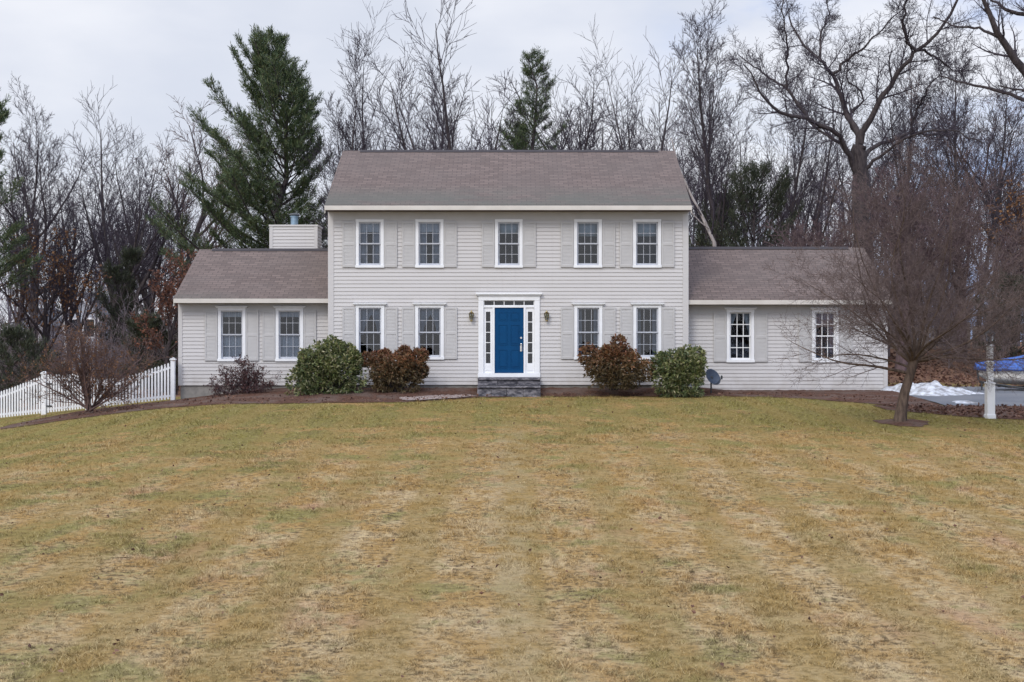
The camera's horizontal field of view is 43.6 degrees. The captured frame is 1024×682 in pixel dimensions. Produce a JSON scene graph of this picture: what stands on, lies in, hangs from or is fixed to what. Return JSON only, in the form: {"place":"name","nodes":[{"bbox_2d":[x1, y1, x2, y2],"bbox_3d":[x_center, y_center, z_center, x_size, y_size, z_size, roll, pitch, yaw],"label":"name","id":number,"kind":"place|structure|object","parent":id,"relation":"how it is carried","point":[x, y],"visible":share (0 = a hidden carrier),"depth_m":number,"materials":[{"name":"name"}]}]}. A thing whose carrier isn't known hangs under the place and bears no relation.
{"place":"outdoors","nodes":[
{"label":"outdoors","id":0,"kind":"place"},
{"bbox_2d":[0,342,1023,681],"bbox_3d":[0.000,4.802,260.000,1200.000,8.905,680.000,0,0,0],"label":"ground","id":1,"kind":"structure","parent":0,"point":[368,672],"depth_m":16.91,"materials":[{"name":"beige plant"}]},
{"bbox_2d":[0,88,43,289],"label":"pine tree","id":2,"kind":"object","parent":1,"relation":"on","point":[15,227],"visible":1,"depth_m":54.19,"materials":[{"name":"green plant"}]},
{"bbox_2d":[0,75,62,408],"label":"bare tree","id":3,"kind":"object","parent":1,"relation":"on","point":[33,204],"visible":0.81,"depth_m":62.08,"materials":[{"name":"brown plant"}]},
{"bbox_2d":[0,319,66,411],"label":"cedar tree","id":4,"kind":"object","parent":1,"relation":"on","point":[17,334],"visible":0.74,"depth_m":49.70,"materials":[{"name":"green plant"}]},
{"bbox_2d":[7,307,61,362],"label":"distant house","id":5,"kind":"structure","parent":1,"relation":"on","point":[60,318],"depth_m":118.00,"materials":[{"name":"paint"}]},
{"bbox_2d":[0,215,113,404],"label":"rusty tree","id":6,"kind":"object","parent":1,"relation":"on","point":[45,296],"visible":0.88,"depth_m":57.68,"materials":[{"name":"brown plant"}]},
{"bbox_2d":[35,132,113,361],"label":"bare tree","id":7,"kind":"object","parent":1,"relation":"on","point":[76,313],"visible":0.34,"depth_m":84.15,"materials":[{"name":"brown plant"}]},
{"bbox_2d":[0,357,176,417],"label":"picket fence","id":8,"kind":"object","parent":1,"relation":"on","point":[44,408],"visible":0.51,"depth_m":40.20,"materials":[{"name":"white paint"}]},
{"bbox_2d":[59,293,126,369],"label":"distant house","id":9,"kind":"structure","parent":1,"relation":"on","point":[84,325],"depth_m":104.94,"materials":[{"name":"paint"}]},
{"bbox_2d":[72,318,77,335],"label":"window","id":10,"kind":"structure","parent":9,"relation":"in","point":[75,322],"depth_m":104.90,"materials":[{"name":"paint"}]},
{"bbox_2d":[82,318,94,337],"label":"window","id":11,"kind":"structure","parent":9,"relation":"in","point":[90,321],"depth_m":104.90,"materials":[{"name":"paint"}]},
{"bbox_2d":[35,127,154,395],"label":"bare tree","id":12,"kind":"object","parent":1,"relation":"on","point":[91,292],"visible":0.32,"depth_m":72.12,"materials":[{"name":"brown plant"}]},
{"bbox_2d":[0,122,203,401],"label":"bare tree","id":13,"kind":"object","parent":1,"relation":"on","point":[5,214],"visible":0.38,"depth_m":70.37,"materials":[{"name":"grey plant"}]},
{"bbox_2d":[87,244,152,395],"bbox_3d":[-18.932,-1.034,62.020,3.431,7.512,3.477,0,0,-28],"label":"cedar tree","id":14,"kind":"object","parent":1,"relation":"on","point":[130,254],"visible":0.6,"depth_m":61.77,"materials":[{"name":"green plant"}]},
{"bbox_2d":[96,125,176,318],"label":"bare tree","id":15,"kind":"object","parent":1,"relation":"on","point":[138,167],"visible":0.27,"depth_m":76.62,"materials":[{"name":"grey plant"}]},
{"bbox_2d":[50,83,225,391],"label":"bare tree","id":16,"kind":"object","parent":1,"relation":"on","point":[107,247],"visible":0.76,"depth_m":66.40,"materials":[{"name":"grey plant"}]},
{"bbox_2d":[73,117,206,388],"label":"bare tree","id":17,"kind":"object","parent":1,"relation":"on","point":[145,293],"visible":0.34,"depth_m":69.83,"materials":[{"name":"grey plant"}]},
{"bbox_2d":[114,309,177,394],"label":"cedar tree","id":18,"kind":"object","parent":1,"relation":"on","point":[154,322],"visible":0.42,"depth_m":51.50,"materials":[{"name":"brown plant"}]},
{"bbox_2d":[129,248,196,394],"bbox_3d":[-12.716,-0.791,50.179,3.353,6.170,3.864,0,0,22],"label":"rusty tree","id":19,"kind":"object","parent":1,"relation":"on","point":[168,301],"visible":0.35,"depth_m":49.79,"materials":[{"name":"brown plant"}]},
{"bbox_2d":[111,94,279,320],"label":"bare tree","id":20,"kind":"object","parent":1,"relation":"on","point":[201,221],"visible":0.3,"depth_m":77.89,"materials":[{"name":"grey plant"}]},
{"bbox_2d":[143,23,331,274],"bbox_3d":[-12.164,-6.527,59.993,10.019,16.821,9.848,0,0,-16],"label":"pine tree","id":21,"kind":"object","parent":1,"relation":"on","point":[267,62],"visible":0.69,"depth_m":59.05,"materials":[{"name":"green plant"}]},
{"bbox_2d":[299,30,388,247],"bbox_3d":[-7.416,-6.037,57.174,5.731,15.907,4.582,0,0,43],"label":"bare tree","id":22,"kind":"object","parent":1,"relation":"on","point":[358,143],"visible":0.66,"depth_m":56.46,"materials":[{"name":"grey plant"}]},
{"bbox_2d":[304,1,438,242],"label":"bare tree","id":23,"kind":"object","parent":1,"relation":"on","point":[378,124],"visible":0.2,"depth_m":60.06,"materials":[{"name":"grey plant"}]},
{"bbox_2d":[347,80,438,149],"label":"bare tree","id":24,"kind":"object","parent":1,"relation":"on","point":[382,127],"visible":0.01,"depth_m":92.21,"materials":[{"name":"grey plant"}]},
{"bbox_2d":[344,0,528,149],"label":"bare tree","id":25,"kind":"object","parent":1,"relation":"on","point":[447,134],"visible":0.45,"depth_m":63.25,"materials":[{"name":"grey plant"}]},
{"bbox_2d":[413,42,471,149],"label":"bare tree","id":26,"kind":"object","parent":1,"relation":"on","point":[431,107],"visible":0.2,"depth_m":73.18,"materials":[{"name":"grey plant"}]},
{"bbox_2d":[0,387,936,428],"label":"mulch bed","id":27,"kind":"object","parent":1,"relation":"on","point":[368,394],"visible":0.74,"depth_m":38.23,"materials":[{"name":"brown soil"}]},
{"bbox_2d":[0,301,180,413],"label":"bare shrub","id":28,"kind":"object","parent":27,"relation":"on","point":[84,369],"visible":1,"depth_m":37.37,"materials":[{"name":"brown plant"}]},
{"bbox_2d":[203,354,282,396],"bbox_3d":[-8.237,1.151,39.290,2.259,1.626,1.746,0,0,0],"label":"red shrub","id":29,"kind":"object","parent":27,"relation":"on","point":[248,383],"visible":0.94,"depth_m":39.06,"materials":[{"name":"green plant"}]},
{"bbox_2d":[283,334,367,395],"bbox_3d":[-5.581,0.835,38.460,2.505,2.114,1.586,0,0,0],"label":"rhododendron","id":30,"kind":"object","parent":27,"relation":"on","point":[320,367],"visible":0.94,"depth_m":38.21,"materials":[{"name":"green plant"}]},
{"bbox_2d":[361,344,429,392],"bbox_3d":[-3.549,0.856,38.877,2.199,1.613,1.531,0,0,0],"label":"rhododendron","id":31,"kind":"object","parent":27,"relation":"on","point":[407,367],"visible":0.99,"depth_m":38.53,"materials":[{"name":"brown plant"}]},
{"bbox_2d":[400,394,475,399],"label":"gravel path","id":32,"kind":"structure","parent":27,"relation":"on","point":[436,397],"depth_m":37.74,"materials":[{"name":"grey gravel"}]},
{"bbox_2d":[577,333,655,390],"bbox_3d":[3.192,0.647,38.797,2.497,1.793,1.509,0,0,0],"label":"rhododendron","id":33,"kind":"object","parent":27,"relation":"on","point":[609,372],"visible":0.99,"depth_m":38.49,"materials":[{"name":"brown plant"}]},
{"bbox_2d":[649,344,708,397],"bbox_3d":[5.022,0.913,38.723,1.854,1.686,1.509,0,0,0],"label":"rhododendron","id":34,"kind":"object","parent":27,"relation":"on","point":[681,371],"visible":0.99,"depth_m":38.36,"materials":[{"name":"green plant"}]},
{"bbox_2d":[706,369,722,392],"bbox_3d":[6.200,1.374,39.418,0.501,1.038,0.493,0,0,0],"label":"satellite dish","id":35,"kind":"object","parent":27,"relation":"on","point":[712,376],"visible":0.98,"depth_m":39.52,"materials":[{"name":"paint"}]},
{"bbox_2d":[477,377,540,396],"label":"front steps","id":36,"kind":"structure","parent":1,"relation":"on","point":[522,391],"depth_m":38.58,"materials":[{"name":"stone"}]},
{"bbox_2d":[0,241,1023,410],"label":"understory brush","id":37,"kind":"object","parent":1,"relation":"on","point":[63,342],"visible":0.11,"depth_m":57.24,"materials":[{"name":"brown plant"}]},
{"bbox_2d":[0,118,1023,373],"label":"woods","id":38,"kind":"object","parent":1,"relation":"on","point":[828,230],"visible":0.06,"depth_m":103.62,"materials":[{"name":"brown plant"}]},
{"bbox_2d":[0,397,1023,681],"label":"lawn leaves","id":39,"kind":"object","parent":1,"relation":"on","point":[476,507],"visible":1,"depth_m":17.06,"materials":[{"name":"brown plant"}]},
{"bbox_2d":[508,119,530,149],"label":"cedar tree","id":40,"kind":"object","parent":1,"relation":"on","point":[516,126],"visible":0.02,"depth_m":77.79,"materials":[{"name":"green plant"}]},
{"bbox_2d":[173,150,892,398],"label":"house","id":41,"kind":"structure","parent":1,"relation":"on","point":[429,250],"depth_m":40.16,"materials":[{"name":"grey wood"}]},
{"bbox_2d":[215,306,247,360],"bbox_3d":[-8.881,-0.233,40.623,1.030,1.752,0.297,0,0,0],"label":"window","id":42,"kind":"structure","parent":41,"relation":"in","point":[229,345],"depth_m":40.61,"materials":[{"name":"white paint"}]},
{"bbox_2d":[273,306,305,360],"bbox_3d":[-7.054,-0.233,40.623,1.030,1.752,0.297,0,0,0],"label":"window","id":43,"kind":"structure","parent":41,"relation":"in","point":[287,346],"depth_m":40.64,"materials":[{"name":"white paint"}]},
{"bbox_2d":[355,219,383,267],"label":"window","id":44,"kind":"structure","parent":41,"relation":"in","point":[363,226],"depth_m":40.05,"materials":[{"name":"white paint"}]},
{"bbox_2d":[353,303,386,351],"bbox_3d":[-4.433,-0.303,40.023,1.050,1.765,0.297,0,0,0],"label":"window","id":45,"kind":"structure","parent":41,"relation":"in","point":[364,311],"depth_m":40.01,"materials":[{"name":"white paint"}]},
{"bbox_2d":[412,303,445,359],"bbox_3d":[-2.575,-0.303,40.023,1.050,1.765,0.297,0,0,0],"label":"window","id":46,"kind":"structure","parent":41,"relation":"in","point":[423,311],"depth_m":40.01,"materials":[{"name":"white paint"}]},
{"bbox_2d":[415,219,443,267],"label":"window","id":47,"kind":"structure","parent":41,"relation":"in","point":[422,226],"depth_m":40.04,"materials":[{"name":"white paint"}]},
{"bbox_2d":[469,310,473,321],"bbox_3d":[-1.264,-0.772,39.873,0.170,0.355,0.205,0,0,0],"label":"wall lantern","id":48,"kind":"object","parent":41,"relation":"attached to","point":[471,314],"depth_m":39.83,"materials":[{"name":"gold metal"}]},
{"bbox_2d":[495,219,522,267],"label":"window","id":49,"kind":"structure","parent":41,"relation":"in","point":[502,226],"depth_m":39.95,"materials":[{"name":"white paint"}]},
{"bbox_2d":[484,300,533,305],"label":"transom window","id":50,"kind":"structure","parent":41,"relation":"in","point":[484,300],"depth_m":39.98,"materials":[{"name":"white paint"}]},
{"bbox_2d":[495,308,523,372],"bbox_3d":[-0.089,-0.021,39.974,0.898,2.036,0.131,0,0,0],"label":"door","id":51,"kind":"structure","parent":41,"relation":"in","point":[509,322],"depth_m":39.99,"materials":[{"name":"blue paint"}]},
{"bbox_2d":[544,310,548,321],"bbox_3d":[1.081,-0.772,39.873,0.170,0.355,0.205,0,0,0],"label":"wall lantern","id":52,"kind":"object","parent":41,"relation":"attached to","point":[546,314],"depth_m":39.84,"materials":[{"name":"gold metal"}]},
{"bbox_2d":[574,219,601,267],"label":"window","id":53,"kind":"structure","parent":41,"relation":"in","point":[582,227],"depth_m":40.01,"materials":[{"name":"white paint"}]},
{"bbox_2d":[572,303,604,359],"bbox_3d":[2.383,-0.303,40.023,1.033,1.765,0.297,0,0,0],"label":"window","id":54,"kind":"structure","parent":41,"relation":"in","point":[598,307],"depth_m":40.01,"materials":[{"name":"white paint"}]},
{"bbox_2d":[633,219,661,267],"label":"window","id":55,"kind":"structure","parent":41,"relation":"in","point":[641,227],"depth_m":40.01,"materials":[{"name":"white paint"}]},
{"bbox_2d":[631,303,663,359],"bbox_3d":[4.225,-0.303,40.023,1.033,1.765,0.297,0,0,0],"label":"window","id":56,"kind":"structure","parent":41,"relation":"in","point":[656,308],"depth_m":40.01,"materials":[{"name":"white paint"}]},
{"bbox_2d":[724,308,756,361],"bbox_3d":[7.240,-0.191,40.623,1.030,1.735,0.297,0,0,0],"label":"window","id":57,"kind":"structure","parent":41,"relation":"in","point":[748,317],"depth_m":40.55,"materials":[{"name":"white paint"}]},
{"bbox_2d":[810,308,838,361],"bbox_3d":[9.930,-0.191,40.623,0.996,1.735,0.297,0,0,0],"label":"window","id":58,"kind":"structure","parent":41,"relation":"in","point":[814,321],"depth_m":40.61,"materials":[{"name":"white paint"}]},
{"bbox_2d":[496,46,569,149],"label":"pine tree","id":59,"kind":"object","parent":1,"relation":"on","point":[528,72],"visible":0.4,"depth_m":74.02,"materials":[{"name":"green plant"}]},
{"bbox_2d":[503,98,588,149],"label":"bare tree","id":60,"kind":"object","parent":1,"relation":"on","point":[565,130],"visible":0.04,"depth_m":91.71,"materials":[{"name":"grey plant"}]},
{"bbox_2d":[444,53,656,149],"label":"bare tree","id":61,"kind":"object","parent":1,"relation":"on","point":[589,133],"visible":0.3,"depth_m":78.77,"materials":[{"name":"grey plant"}]},
{"bbox_2d":[528,25,721,230],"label":"bare tree","id":62,"kind":"object","parent":1,"relation":"on","point":[613,118],"visible":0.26,"depth_m":69.35,"materials":[{"name":"grey plant"}]},
{"bbox_2d":[549,13,701,236],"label":"bare tree","id":63,"kind":"object","parent":1,"relation":"on","point":[623,144],"visible":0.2,"depth_m":65.65,"materials":[{"name":"grey plant"}]},
{"bbox_2d":[645,102,726,246],"bbox_3d":[7.724,-5.240,56.310,3.814,10.499,3.019,0,0,0],"label":"birch tree","id":64,"kind":"object","parent":1,"relation":"on","point":[705,224],"visible":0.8,"depth_m":56.19,"materials":[{"name":"brown plant"}]},
{"bbox_2d":[664,12,752,246],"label":"bare tree","id":65,"kind":"object","parent":1,"relation":"on","point":[706,124],"visible":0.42,"depth_m":65.41,"materials":[{"name":"grey plant"}]},
{"bbox_2d":[689,189,743,246],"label":"cedar tree","id":66,"kind":"object","parent":1,"relation":"on","point":[726,207],"visible":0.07,"depth_m":62.72,"materials":[{"name":"green plant"}]},
{"bbox_2d":[669,0,773,246],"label":"bare tree","id":67,"kind":"object","parent":1,"relation":"on","point":[704,146],"visible":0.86,"depth_m":60.03,"materials":[{"name":"grey plant"}]},
{"bbox_2d":[689,158,828,246],"bbox_3d":[10.636,-3.418,58.237,8.644,9.864,7.202,0,0,22],"label":"cedar tree","id":68,"kind":"object","parent":1,"relation":"on","point":[753,172],"visible":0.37,"depth_m":57.64,"materials":[{"name":"green plant"}]},
{"bbox_2d":[712,103,849,246],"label":"bare tree","id":69,"kind":"object","parent":1,"relation":"on","point":[763,221],"visible":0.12,"depth_m":91.82,"materials":[{"name":"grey plant"}]},
{"bbox_2d":[737,26,853,246],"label":"bare tree","id":70,"kind":"object","parent":1,"relation":"on","point":[795,196],"visible":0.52,"depth_m":69.42,"materials":[{"name":"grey plant"}]},
{"bbox_2d":[760,209,871,251],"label":"red tree","id":71,"kind":"object","parent":1,"relation":"on","point":[818,237],"visible":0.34,"depth_m":51.94,"materials":[{"name":"brown plant"}]},
{"bbox_2d":[761,51,876,246],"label":"bare tree","id":72,"kind":"object","parent":1,"relation":"on","point":[815,212],"visible":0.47,"depth_m":80.90,"materials":[{"name":"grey plant"}]},
{"bbox_2d":[717,0,1007,259],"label":"oak tree","id":73,"kind":"object","parent":1,"relation":"on","point":[857,154],"visible":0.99,"depth_m":53.53,"materials":[{"name":"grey plant"}]},
{"bbox_2d":[798,107,969,254],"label":"bare tree","id":74,"kind":"object","parent":1,"relation":"on","point":[841,157],"visible":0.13,"depth_m":94.99,"materials":[{"name":"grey plant"}]},
{"bbox_2d":[761,131,1023,421],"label":"ornamental tree","id":75,"kind":"object","parent":1,"relation":"on","point":[912,355],"visible":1,"depth_m":30.57,"materials":[{"name":"brown plant"}]},
{"bbox_2d":[872,419,929,426],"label":"tree mulch","id":76,"kind":"object","parent":1,"relation":"on","point":[914,422],"visible":0.91,"depth_m":30.79,"materials":[{"name":"brown plant"}]},
{"bbox_2d":[850,40,962,271],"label":"bare tree","id":77,"kind":"object","parent":1,"relation":"on","point":[895,112],"visible":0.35,"depth_m":65.59,"materials":[{"name":"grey plant"}]},
{"bbox_2d":[865,19,962,255],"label":"bare tree","id":78,"kind":"object","parent":1,"relation":"on","point":[901,84],"visible":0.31,"depth_m":74.58,"materials":[{"name":"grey plant"}]},
{"bbox_2d":[868,102,967,344],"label":"bare tree","id":79,"kind":"object","parent":1,"relation":"on","point":[918,183],"visible":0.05,"depth_m":90.35,"materials":[{"name":"grey plant"}]},
{"bbox_2d":[843,155,1010,370],"bbox_3d":[15.751,-2.587,49.831,6.562,8.804,5.288,0,0,44],"label":"red tree","id":80,"kind":"object","parent":1,"relation":"on","point":[930,250],"visible":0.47,"depth_m":49.25,"materials":[{"name":"brown plant"}]},
{"bbox_2d":[890,323,1005,348],"bbox_3d":[20.506,-0.260,60.010,6.012,1.230,0.060,0,0,0],"label":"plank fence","id":81,"kind":"object","parent":1,"relation":"on","point":[928,340],"visible":0.03,"depth_m":59.98,"materials":[{"name":"brown wood"}]},
{"bbox_2d":[900,10,998,304],"bbox_3d":[21.175,-7.823,61.814,4.612,16.852,4.701,0,0,32],"label":"bare tree","id":82,"kind":"object","parent":1,"relation":"on","point":[950,163],"visible":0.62,"depth_m":61.14,"materials":[{"name":"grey plant"}]},
{"bbox_2d":[875,402,1023,418],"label":"leaf bed","id":83,"kind":"object","parent":1,"relation":"on","point":[886,407],"visible":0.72,"depth_m":33.99,"materials":[{"name":"brown plant"}]},
{"bbox_2d":[887,209,1023,361],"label":"red tree","id":84,"kind":"object","parent":1,"relation":"on","point":[1002,257],"visible":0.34,"depth_m":53.89,"materials":[{"name":"brown plant"}]},
{"bbox_2d":[888,351,1023,386],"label":"bank leaves","id":85,"kind":"object","parent":1,"relation":"on","point":[919,372],"visible":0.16,"depth_m":49.07,"materials":[{"name":"brown plant"}]},
{"bbox_2d":[892,65,1023,310],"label":"bare tree","id":86,"kind":"object","parent":1,"relation":"on","point":[965,160],"visible":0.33,"depth_m":69.75,"materials":[{"name":"grey plant"}]},
{"bbox_2d":[926,0,1023,122],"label":"bare tree","id":87,"kind":"object","parent":1,"relation":"on","point":[1016,61],"visible":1,"depth_m":37.89,"materials":[{"name":"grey plant"}]},
{"bbox_2d":[933,29,1023,346],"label":"bare tree","id":88,"kind":"object","parent":1,"relation":"on","point":[1002,152],"visible":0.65,"depth_m":64.48,"materials":[{"name":"grey plant"}]},
{"bbox_2d":[984,329,995,418],"bbox_3d":[11.984,0.824,32.100,0.284,2.330,0.284,0,0,19],"label":"lamp post","id":89,"kind":"object","parent":1,"relation":"on","point":[989,405],"visible":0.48,"depth_m":32.00,"materials":[{"name":"white paint"}]},
{"bbox_2d":[971,77,1023,344],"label":"bare tree","id":90,"kind":"object","parent":1,"relation":"on","point":[1007,185],"visible":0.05,"depth_m":84.73,"materials":[{"name":"brown plant"}]},
{"bbox_2d":[972,265,1023,358],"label":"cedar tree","id":91,"kind":"object","parent":1,"relation":"on","point":[1013,353],"visible":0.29,"depth_m":51.58,"materials":[{"name":"brown plant"}]},
{"bbox_2d":[978,173,1023,354],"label":"rusty tree","id":92,"kind":"object","parent":1,"relation":"on","point":[1017,213],"visible":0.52,"depth_m":56.30,"materials":[{"name":"brown plant"}]},
{"bbox_2d":[0,0,1023,341],"label":"sky","id":93,"kind":"structure","parent":0,"point":[153,50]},
{"bbox_2d":[909,386,1023,405],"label":"driveway","id":94,"kind":"structure","parent":0,"point":[1007,397],"depth_m":37.95,"materials":[{"name":"grey asphalt"}]},
{"bbox_2d":[881,380,984,395],"bbox_3d":[13.261,1.460,39.980,3.171,0.469,2.283,0,0,-21],"label":"snow pile","id":95,"kind":"object","parent":94,"relation":"on","point":[935,388],"visible":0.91,"depth_m":39.38,"materials":[{"name":"white snow"}]},
{"bbox_2d":[952,401,977,403],"bbox_3d":[12.782,1.730,36.119,0.771,0.099,0.667,0,0,0],"label":"snow patch","id":96,"kind":"object","parent":94,"relation":"on","point":[967,402],"visible":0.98,"depth_m":35.95,"materials":[{"name":"white snow"}]},
{"bbox_2d":[974,355,1023,389],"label":"covered boat","id":97,"kind":"object","parent":94,"relation":"on","point":[1006,375],"visible":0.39,"depth_m":41.94,"materials":[{"name":"metal"}]}
]}

